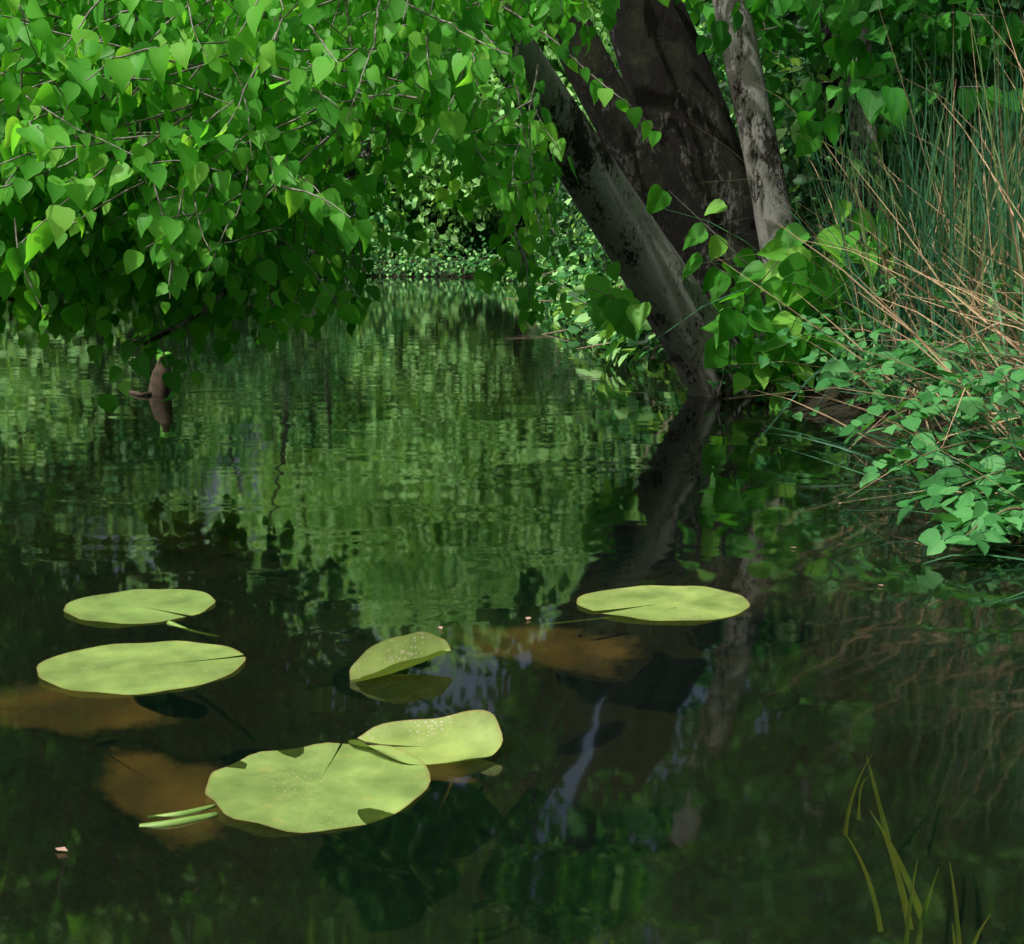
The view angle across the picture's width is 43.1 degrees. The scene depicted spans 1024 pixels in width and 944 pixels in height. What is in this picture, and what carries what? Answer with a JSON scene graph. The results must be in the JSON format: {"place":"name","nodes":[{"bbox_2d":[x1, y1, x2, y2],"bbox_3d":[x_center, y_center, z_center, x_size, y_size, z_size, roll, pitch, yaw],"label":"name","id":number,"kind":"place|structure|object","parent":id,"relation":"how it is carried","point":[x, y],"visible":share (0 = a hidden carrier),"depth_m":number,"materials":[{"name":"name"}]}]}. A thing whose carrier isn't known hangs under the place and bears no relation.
{"place":"outdoors","nodes":[
{"label":"outdoors","id":0,"kind":"place"},
{"bbox_2d":[0,276,1023,943],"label":"water","id":1,"kind":"structure","parent":0,"point":[816,742],"depth_m":2.59,"materials":[{"name":"green liquid"}]},
{"bbox_2d":[129,356,170,395],"bbox_3d":[-1.964,-0.476,7.020,0.190,0.308,0.268,-6,12,-32],"label":"snag in water","id":2,"kind":"object","parent":1,"relation":"in","point":[157,386],"visible":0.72,"depth_m":6.93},
{"bbox_2d":[37,585,749,832],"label":"lily pads","id":3,"kind":"object","parent":1,"relation":"on","point":[276,789],"visible":1,"depth_m":2.33,"materials":[{"name":"green plant"}]},
{"bbox_2d":[139,605,675,826],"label":"rolled lily leaves","id":4,"kind":"object","parent":1,"relation":"in","point":[177,821],"visible":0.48,"depth_m":1.83,"materials":[{"name":"green plant"}]},
{"bbox_2d":[55,503,917,850],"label":"floating petals","id":5,"kind":"object","parent":1,"relation":"on","point":[439,627],"visible":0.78,"depth_m":1.73,"materials":[{"name":"pink"}]},
{"bbox_2d":[0,117,1023,503],"bbox_3d":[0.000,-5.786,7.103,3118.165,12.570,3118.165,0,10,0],"label":"ground","id":6,"kind":"structure","parent":0,"point":[844,413],"depth_m":6.06,"materials":[{"name":"brown soil"}]},
{"bbox_2d":[0,0,909,413],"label":"tree leaves","id":7,"kind":"object","parent":6,"relation":"on","point":[146,224],"visible":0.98,"depth_m":3.24,"materials":[{"name":"green plant"}]},
{"bbox_2d":[0,0,951,366],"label":"bank foliage","id":8,"kind":"object","parent":6,"relation":"on","point":[432,174],"visible":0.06,"depth_m":32.91,"materials":[{"name":"green plant"}]},
{"bbox_2d":[0,0,1023,393],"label":"tree","id":9,"kind":"object","parent":6,"relation":"on","point":[668,84],"depth_m":6.92,"materials":[{"name":"green plant"}]},
{"bbox_2d":[505,242,654,349],"bbox_3d":[0.669,-1.927,13.605,1.458,1.056,11.903,0,10,-2],"label":"dead bank brush","id":10,"kind":"object","parent":6,"relation":"on","point":[620,286],"visible":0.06,"depth_m":11.53,"materials":[{"name":"plant"}]},
{"bbox_2d":[283,0,1023,368],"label":"bank foliage","id":11,"kind":"object","parent":6,"relation":"on","point":[483,236],"visible":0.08,"depth_m":9.13,"materials":[{"name":"green plant"}]},
{"bbox_2d":[484,0,889,397],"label":"tree trunks","id":12,"kind":"object","parent":6,"relation":"on","point":[632,238],"visible":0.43,"depth_m":6.64,"materials":[{"name":"grey plant"}]},
{"bbox_2d":[615,13,1023,426],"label":"pale reeds","id":13,"kind":"object","parent":6,"relation":"on","point":[1018,277],"visible":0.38,"depth_m":5.43,"materials":[{"name":"plant"}]},
{"bbox_2d":[616,0,1023,193],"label":"tree leaves","id":14,"kind":"object","parent":6,"relation":"on","point":[841,16],"visible":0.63,"depth_m":6.72,"materials":[{"name":"green plant"}]},
{"bbox_2d":[637,1,1023,624],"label":"dry reeds","id":15,"kind":"object","parent":6,"relation":"on","point":[908,207],"visible":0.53,"depth_m":5.36,"materials":[{"name":"brown plant"}]},
{"bbox_2d":[676,0,1023,502],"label":"dry grass","id":16,"kind":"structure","parent":6,"relation":"on","point":[996,330],"depth_m":4.67,"materials":[{"name":"beige plant"}]},
{"bbox_2d":[706,230,1023,555],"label":"leafy ground plants","id":17,"kind":"object","parent":6,"relation":"on","point":[962,513],"visible":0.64,"depth_m":3.94,"materials":[{"name":"green plant"}]},
{"bbox_2d":[850,349,1023,535],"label":"bramble canes","id":18,"kind":"object","parent":6,"relation":"on","point":[997,472],"visible":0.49,"depth_m":3.88,"materials":[{"name":"plant"}]}
]}

